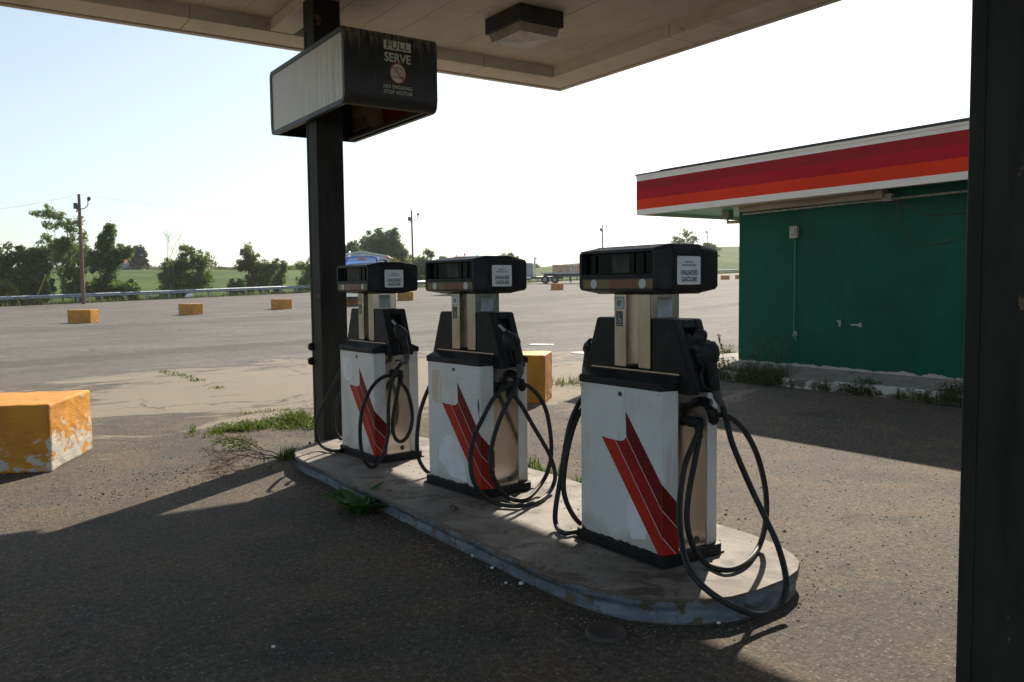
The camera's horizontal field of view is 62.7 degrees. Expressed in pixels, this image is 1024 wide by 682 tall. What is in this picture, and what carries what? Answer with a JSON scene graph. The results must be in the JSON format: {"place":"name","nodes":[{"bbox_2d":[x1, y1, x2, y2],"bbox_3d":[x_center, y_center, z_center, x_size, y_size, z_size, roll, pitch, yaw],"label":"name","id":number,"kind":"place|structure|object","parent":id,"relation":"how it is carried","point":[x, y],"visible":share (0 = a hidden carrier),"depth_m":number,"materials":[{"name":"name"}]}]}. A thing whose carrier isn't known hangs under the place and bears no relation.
{"place":"outdoors","nodes":[
{"label":"outdoors","id":0,"kind":"place"},
{"bbox_2d":[159,370,222,388],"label":"crack grass","id":1,"kind":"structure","parent":0,"point":[193,379],"depth_m":15.16,"materials":[{"name":"green plant"}]},
{"bbox_2d":[1,246,738,304],"bbox_3d":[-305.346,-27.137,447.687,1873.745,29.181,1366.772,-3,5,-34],"label":"grass field","id":2,"kind":"structure","parent":0,"point":[147,280],"depth_m":108.31,"materials":[{"name":"green plant"}]},
{"bbox_2d":[0,241,29,303],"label":"bush","id":3,"kind":"object","parent":2,"relation":"on","point":[6,271],"visible":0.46,"depth_m":65.75,"materials":[{"name":"green plant"}]},
{"bbox_2d":[0,279,43,305],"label":"bush","id":4,"kind":"object","parent":2,"relation":"on","point":[7,288],"visible":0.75,"depth_m":62.74,"materials":[{"name":"green plant"}]},
{"bbox_2d":[9,239,56,302],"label":"bush","id":5,"kind":"object","parent":2,"relation":"on","point":[34,264],"visible":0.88,"depth_m":66.57,"materials":[{"name":"green plant"}]},
{"bbox_2d":[28,203,88,301],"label":"tree","id":6,"kind":"object","parent":2,"relation":"on","point":[62,245],"visible":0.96,"depth_m":67.85,"materials":[{"name":"green plant"}]},
{"bbox_2d":[41,236,91,268],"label":"background tree","id":7,"kind":"object","parent":2,"relation":"on","point":[85,249],"visible":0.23,"depth_m":119.31,"materials":[{"name":"green plant"}]},
{"bbox_2d":[60,275,92,302],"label":"bush","id":8,"kind":"object","parent":2,"relation":"on","point":[73,289],"visible":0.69,"depth_m":68.48,"materials":[{"name":"green plant"}]},
{"bbox_2d":[84,220,134,301],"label":"pointed tree","id":9,"kind":"object","parent":2,"relation":"on","point":[106,256],"visible":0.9,"depth_m":69.62,"materials":[{"name":"green plant"}]},
{"bbox_2d":[88,259,144,269],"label":"house","id":10,"kind":"structure","parent":2,"relation":"on","point":[125,265],"depth_m":149.96,"materials":[{"name":"grey"}]},
{"bbox_2d":[101,278,141,300],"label":"bush","id":11,"kind":"object","parent":2,"relation":"on","point":[123,287],"visible":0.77,"depth_m":69.50,"materials":[{"name":"green plant"}]},
{"bbox_2d":[127,244,149,269],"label":"conifer","id":12,"kind":"object","parent":2,"relation":"on","point":[138,259],"visible":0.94,"depth_m":149.26,"materials":[{"name":"green plant"}]},
{"bbox_2d":[10,264,303,269],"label":"field scrub","id":13,"kind":"object","parent":2,"relation":"on","point":[210,266],"visible":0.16,"depth_m":150.11,"materials":[{"name":"green plant"}]},
{"bbox_2d":[162,227,196,298],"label":"bare tree","id":14,"kind":"object","parent":2,"relation":"on","point":[172,251],"visible":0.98,"depth_m":74.73,"materials":[{"name":"green plant"}]},
{"bbox_2d":[152,243,217,298],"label":"bushy tree","id":15,"kind":"object","parent":2,"relation":"on","point":[179,279],"visible":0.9,"depth_m":75.32,"materials":[{"name":"green plant"}]},
{"bbox_2d":[226,278,250,295],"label":"shrub","id":16,"kind":"object","parent":2,"relation":"on","point":[239,283],"visible":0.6,"depth_m":79.82,"materials":[{"name":"green plant"}]},
{"bbox_2d":[234,241,264,293],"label":"tree","id":17,"kind":"object","parent":2,"relation":"on","point":[250,264],"visible":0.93,"depth_m":81.78,"materials":[{"name":"green plant"}]},
{"bbox_2d":[228,265,302,269],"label":"bush","id":18,"kind":"object","parent":2,"relation":"on","point":[290,267],"visible":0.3,"depth_m":149.88,"materials":[{"name":"green plant"}]},
{"bbox_2d":[257,257,287,293],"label":"twin tree","id":19,"kind":"object","parent":2,"relation":"on","point":[269,273],"visible":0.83,"depth_m":82.71,"materials":[{"name":"green plant"}]},
{"bbox_2d":[292,257,309,292],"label":"bush","id":20,"kind":"object","parent":2,"relation":"on","point":[304,280],"visible":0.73,"depth_m":83.53,"materials":[{"name":"green plant"}]},
{"bbox_2d":[345,239,367,252],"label":"round tree","id":21,"kind":"object","parent":2,"relation":"on","point":[351,246],"visible":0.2,"depth_m":111.59,"materials":[{"name":"green plant"}]},
{"bbox_2d":[0,269,738,303],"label":"guard rail","id":22,"kind":"object","parent":2,"relation":"on","point":[167,292],"visible":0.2,"depth_m":71.04,"materials":[{"name":"metal"}]},
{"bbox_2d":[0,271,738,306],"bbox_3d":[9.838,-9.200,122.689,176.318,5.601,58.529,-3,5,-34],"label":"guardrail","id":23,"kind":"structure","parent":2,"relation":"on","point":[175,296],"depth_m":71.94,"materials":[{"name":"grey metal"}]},
{"bbox_2d":[346,251,392,261],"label":"shed","id":24,"kind":"structure","parent":2,"relation":"on","point":[364,253],"depth_m":97.81,"materials":[{"name":"white"}]},
{"bbox_2d":[0,271,738,306],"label":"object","id":25,"kind":"structure","parent":2,"relation":"on","point":[8,304],"depth_m":69.29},
{"bbox_2d":[358,226,411,262],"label":"round tree","id":26,"kind":"object","parent":2,"relation":"on","point":[389,243],"visible":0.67,"depth_m":117.03,"materials":[{"name":"green plant"}]},
{"bbox_2d":[388,257,410,263],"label":"bush","id":27,"kind":"object","parent":2,"relation":"on","point":[395,260],"visible":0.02,"depth_m":99.45,"materials":[{"name":"green plant"}]},
{"bbox_2d":[408,210,418,264],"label":"utility pole","id":28,"kind":"object","parent":2,"relation":"on","point":[410,219],"visible":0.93,"depth_m":95.93,"materials":[{"name":"brown wood"}]},
{"bbox_2d":[404,248,434,280],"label":"bush","id":29,"kind":"object","parent":2,"relation":"on","point":[419,262],"visible":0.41,"depth_m":107.73,"materials":[{"name":"green plant"}]},
{"bbox_2d":[498,251,519,257],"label":"tree","id":30,"kind":"object","parent":2,"relation":"on","point":[510,254],"visible":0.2,"depth_m":189.53,"materials":[{"name":"green plant"}]},
{"bbox_2d":[600,224,606,247],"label":"utility pole","id":31,"kind":"object","parent":2,"relation":"on","point":[602,233],"visible":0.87,"depth_m":139.88,"materials":[{"name":"grey wood"}]},
{"bbox_2d":[670,228,699,243],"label":"roundish tree","id":32,"kind":"object","parent":2,"relation":"on","point":[693,238],"visible":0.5,"depth_m":189.91,"materials":[{"name":"green plant"}]},
{"bbox_2d":[702,242,722,255],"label":"roundish tree","id":33,"kind":"object","parent":2,"relation":"on","point":[711,245],"visible":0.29,"depth_m":199.51,"materials":[{"name":"green plant"}]},
{"bbox_2d":[450,504,457,510],"bbox_3d":[-0.385,1.098,5.528,0.056,0.031,0.061,0,4,4],"label":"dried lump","id":34,"kind":"object","parent":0,"point":[453,507],"visible":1,"depth_m":5.51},
{"bbox_2d":[0,273,961,681],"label":"parking lot","id":35,"kind":"structure","parent":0,"point":[88,579],"depth_m":5.34,"materials":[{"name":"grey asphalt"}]},
{"bbox_2d":[0,390,91,473],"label":"barrier block","id":36,"kind":"object","parent":35,"relation":"on","point":[45,431],"depth_m":7.42,"materials":[{"name":"yellow paint"}]},
{"bbox_2d":[73,194,90,303],"bbox_3d":[-32.722,-6.904,63.981,1.348,8.558,0.775,0,4,3],"label":"utility pole","id":37,"kind":"object","parent":35,"relation":"on","point":[77,207],"visible":0.94,"depth_m":63.91,"materials":[{"name":"brown wood"}]},
{"bbox_2d":[67,309,98,322],"bbox_3d":[-20.825,-1.195,40.810,1.189,0.663,0.749,0,4,6],"label":"barrier block","id":38,"kind":"object","parent":35,"relation":"on","point":[84,316],"depth_m":40.46,"materials":[{"name":"yellow paint"}]},
{"bbox_2d":[178,303,202,314],"bbox_3d":[-18.566,-1.833,48.512,1.189,0.663,0.749,1,4,28],"label":"barrier block","id":39,"kind":"object","parent":35,"relation":"on","point":[191,309],"depth_m":48.21,"materials":[{"name":"yellow paint"}]},
{"bbox_2d":[209,435,264,453],"bbox_3d":[-2.720,1.014,8.262,0.506,0.155,0.704,-3,5,-34],"label":"sprig weed","id":40,"kind":"object","parent":35,"relation":"on","point":[234,445],"visible":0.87,"depth_m":8.20,"materials":[{"name":"green plant"}]},
{"bbox_2d":[197,427,283,475],"bbox_3d":[-2.437,0.994,7.572,0.767,0.244,1.172,-3,5,-34],"label":"dead weed","id":41,"kind":"object","parent":35,"relation":"on","point":[245,456],"visible":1,"depth_m":7.46,"materials":[{"name":"brown plant"}]},
{"bbox_2d":[182,403,313,437],"bbox_3d":[-2.835,0.890,9.730,1.886,0.249,1.167,-2,4,-26],"label":"grass patch","id":42,"kind":"object","parent":35,"relation":"on","point":[289,419],"visible":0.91,"depth_m":9.63,"materials":[{"name":"green plant"}]},
{"bbox_2d":[240,407,289,414],"bbox_3d":[-3.205,0.900,10.914,0.646,0.060,0.270,-3,5,-34],"label":"grass patch","id":43,"kind":"object","parent":35,"relation":"on","point":[245,413],"visible":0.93,"depth_m":10.91,"materials":[{"name":"green plant"}]},
{"bbox_2d":[271,299,291,308],"bbox_3d":[-14.790,-2.359,53.836,1.189,0.662,0.749,2,5,36],"label":"barrier block","id":44,"kind":"object","parent":35,"relation":"on","point":[281,303],"depth_m":53.51,"materials":[{"name":"yellow paint"}]},
{"bbox_2d":[274,443,302,459],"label":"grass clump","id":45,"kind":"object","parent":35,"relation":"on","point":[288,454],"visible":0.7,"depth_m":7.88,"materials":[{"name":"green plant"}]},
{"bbox_2d":[347,297,357,304],"bbox_3d":[-11.266,-2.930,59.033,1.335,0.744,0.841,2,4,30],"label":"barrier block","id":46,"kind":"object","parent":35,"relation":"on","point":[352,300],"depth_m":58.51,"materials":[{"name":"yellow paint"}]},
{"bbox_2d":[315,481,391,515],"bbox_3d":[-1.105,1.139,5.989,0.520,0.175,0.510,-3,5,-34],"label":"broadleaf weed","id":47,"kind":"object","parent":35,"relation":"on","point":[353,503],"visible":0.97,"depth_m":5.98,"materials":[{"name":"green plant"}]},
{"bbox_2d":[346,251,388,296],"bbox_3d":[-10.808,-4.655,61.059,4.007,3.788,8.374,-1,4,-5],"label":"semi truck","id":48,"kind":"object","parent":35,"relation":"on","point":[358,259],"visible":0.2,"depth_m":60.06,"materials":[{"name":"blue paint"}]},
{"bbox_2d":[397,292,413,300],"bbox_3d":[-8.100,-3.414,64.064,1.214,0.676,0.764,-1,4,0],"label":"barrier block","id":49,"kind":"object","parent":35,"relation":"on","point":[405,296],"depth_m":63.69,"materials":[{"name":"yellow paint"}]},
{"bbox_2d":[0,425,955,654],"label":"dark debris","id":50,"kind":"object","parent":35,"relation":"on","point":[102,493],"visible":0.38,"depth_m":6.11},
{"bbox_2d":[522,351,551,403],"bbox_3d":[-0.078,0.497,11.811,1.214,0.676,0.764,0,4,10],"label":"barrier block","id":51,"kind":"object","parent":35,"relation":"on","point":[539,371],"depth_m":11.37,"materials":[{"name":"yellow paint"}]},
{"bbox_2d":[528,343,553,345],"bbox_3d":[0.785,0.105,22.602,0.714,0.041,0.714,-3,5,-34],"label":"manhole lid","id":52,"kind":"object","parent":35,"relation":"on","point":[542,344],"visible":0.94,"depth_m":22.52,"materials":[{"name":"grey metal"}]},
{"bbox_2d":[526,257,562,282],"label":"semi truck","id":53,"kind":"object","parent":35,"relation":"on","point":[531,269],"visible":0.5,"depth_m":104.83,"materials":[{"name":"grey paint"}]},
{"bbox_2d":[294,437,799,624],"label":"pump island","id":54,"kind":"structure","parent":35,"relation":"on","point":[670,598],"depth_m":4.68,"materials":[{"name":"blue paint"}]},
{"bbox_2d":[303,0,347,444],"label":"pillar","id":55,"kind":"structure","parent":54,"relation":"on","point":[325,168],"depth_m":8.21,"materials":[{"name":"black metal"}]},
{"bbox_2d":[269,25,437,142],"bbox_3d":[-1.626,-2.476,8.337,0.920,0.660,1.963,-3,5,-34],"label":"hanging sign","id":56,"kind":"object","parent":55,"relation":"attached to","point":[372,83],"visible":1,"depth_m":7.69,"materials":[{"name":"black metal"}]},
{"bbox_2d":[0,0,841,90],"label":"canopy","id":57,"kind":"object","parent":55,"relation":"on","point":[595,40],"visible":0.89,"depth_m":9.07,"materials":[{"name":"beige metal"}]},
{"bbox_2d":[485,3,563,48],"bbox_3d":[0.129,-3.349,9.015,0.570,0.275,0.660,-3,5,-34],"label":"ceiling lamp","id":58,"kind":"object","parent":57,"relation":"attached to","point":[522,26],"visible":1,"depth_m":8.83,"materials":[{"name":"black metal"}]},
{"bbox_2d":[314,262,423,468],"bbox_3d":[-1.253,0.166,7.279,0.706,1.680,1.073,-3,5,-36],"label":"gas pump","id":59,"kind":"object","parent":54,"relation":"on","point":[378,372],"visible":1,"depth_m":7.12,"materials":[{"name":"white plastic"}]},
{"bbox_2d":[415,256,556,507],"bbox_3d":[-0.241,0.237,6.019,0.749,1.680,1.250,-4,5,-39],"label":"gas pump","id":60,"kind":"object","parent":54,"relation":"on","point":[477,386],"visible":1,"depth_m":5.93,"materials":[{"name":"white plastic"}]},
{"bbox_2d":[553,243,789,617],"bbox_3d":[0.877,0.365,4.543,0.917,1.765,1.490,-3,5,-35],"label":"gas pump","id":61,"kind":"object","parent":54,"relation":"on","point":[648,401],"visible":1,"depth_m":4.47,"materials":[{"name":"white plastic"}]},
{"bbox_2d":[528,454,581,482],"bbox_3d":[0.176,1.062,7.247,0.351,0.143,1.678,-3,4,-29],"label":"grass clump","id":62,"kind":"object","parent":35,"relation":"on","point":[538,466],"visible":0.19,"depth_m":7.19,"materials":[{"name":"green plant"}]},
{"bbox_2d":[551,283,562,289],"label":"barrier block","id":63,"kind":"object","parent":35,"relation":"on","point":[556,286],"depth_m":82.20,"materials":[{"name":"yellow paint"}]},
{"bbox_2d":[540,272,578,281],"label":"flatbed trailer","id":64,"kind":"object","parent":35,"relation":"on","point":[570,274],"visible":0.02,"depth_m":104.61,"materials":[{"name":"grey metal"}]},
{"bbox_2d":[552,265,560,271],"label":"wrapped bundle","id":65,"kind":"object","parent":64,"relation":"on","point":[556,268],"visible":0.85,"depth_m":104.55,"materials":[{"name":"grey"}]},
{"bbox_2d":[561,265,568,271],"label":"wrapped bundle","id":66,"kind":"object","parent":64,"relation":"on","point":[564,268],"visible":0.87,"depth_m":104.43,"materials":[{"name":"grey"}]},
{"bbox_2d":[569,265,575,271],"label":"wrapped bundle","id":67,"kind":"object","parent":64,"relation":"on","point":[572,268],"visible":0.8,"depth_m":104.32,"materials":[{"name":"grey"}]},
{"bbox_2d":[552,373,580,385],"bbox_3d":[1.094,0.612,13.742,1.478,0.168,0.670,-4,5,-44],"label":"grass patch","id":68,"kind":"object","parent":35,"relation":"on","point":[563,382],"visible":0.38,"depth_m":13.54,"materials":[{"name":"green plant"}]},
{"bbox_2d":[571,351,583,353],"bbox_3d":[1.727,0.286,19.705,0.714,0.041,0.714,-3,5,-34],"label":"manhole lid","id":69,"kind":"object","parent":35,"relation":"on","point":[579,352],"visible":0.37,"depth_m":19.72,"materials":[{"name":"grey metal"}]},
{"bbox_2d":[585,622,627,643],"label":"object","id":70,"kind":"object","parent":35,"relation":"on","point":[606,632],"visible":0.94,"depth_m":3.83,"materials":[{"name":"metal"}]},
{"bbox_2d":[721,275,729,279],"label":"barrier block","id":71,"kind":"object","parent":35,"relation":"on","point":[725,277],"depth_m":114.90,"materials":[{"name":"yellow paint"}]},
{"bbox_2d":[719,344,737,353],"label":"pavement weed","id":72,"kind":"object","parent":35,"relation":"on","point":[724,350],"visible":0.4,"depth_m":17.88,"materials":[{"name":"green plant"}]},
{"bbox_2d":[717,356,744,379],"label":"wall weed","id":73,"kind":"object","parent":35,"relation":"on","point":[720,370],"depth_m":13.91,"materials":[{"name":"green plant"}]},
{"bbox_2d":[722,359,774,383],"bbox_3d":[3.843,0.492,13.556,0.669,0.364,1.116,-3,5,-34],"label":"wall weed","id":74,"kind":"object","parent":35,"relation":"on","point":[742,373],"depth_m":13.52,"materials":[{"name":"green plant"}]},
{"bbox_2d":[733,364,794,386],"bbox_3d":[4.143,0.534,13.159,0.753,0.344,1.430,-3,5,-34],"label":"wall weed","id":75,"kind":"object","parent":35,"relation":"on","point":[768,375],"depth_m":13.10,"materials":[{"name":"green plant"}]},
{"bbox_2d":[741,324,792,377],"bbox_3d":[4.045,0.189,13.379,0.352,0.937,1.020,-3,5,-34],"label":"feathery weed","id":76,"kind":"object","parent":35,"relation":"on","point":[768,363],"visible":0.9,"depth_m":13.32,"materials":[{"name":"green plant"}]},
{"bbox_2d":[635,117,968,380],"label":"station building","id":77,"kind":"structure","parent":35,"relation":"on","point":[852,253],"depth_m":12.57,"materials":[{"name":"green paint"}]},
{"bbox_2d":[808,378,848,392],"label":"wall weed","id":78,"kind":"object","parent":35,"relation":"on","point":[823,388],"depth_m":12.29,"materials":[{"name":"green plant"}]},
{"bbox_2d":[717,353,962,405],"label":"kerbed walk","id":79,"kind":"structure","parent":35,"relation":"on","point":[890,386],"depth_m":12.28,"materials":[{"name":"concrete"}]},
{"bbox_2d":[717,334,724,367],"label":"dock stalk","id":80,"kind":"object","parent":79,"relation":"on","point":[719,339],"visible":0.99,"depth_m":14.08,"materials":[{"name":"brown plant"}]},
{"bbox_2d":[837,376,884,396],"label":"wall weed","id":81,"kind":"object","parent":35,"relation":"on","point":[854,391],"depth_m":11.82,"materials":[{"name":"green plant"}]},
{"bbox_2d":[885,387,935,402],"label":"wall weed","id":82,"kind":"object","parent":35,"relation":"on","point":[904,396],"depth_m":11.16,"materials":[{"name":"green plant"}]},
{"bbox_2d":[898,379,962,406],"bbox_3d":[5.708,0.659,10.803,0.946,0.360,1.240,-1,4,-4],"label":"wall weed","id":83,"kind":"object","parent":35,"relation":"on","point":[953,397],"depth_m":10.76,"materials":[{"name":"green plant"}]},
{"bbox_2d":[956,0,1023,681],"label":"pillar","id":84,"kind":"structure","parent":35,"relation":"on","point":[990,627],"depth_m":2.97,"materials":[{"name":"black metal"}]},
{"bbox_2d":[0,0,971,269],"label":"sky","id":85,"kind":"structure","parent":0,"point":[105,110],"materials":[{"name":"white"}]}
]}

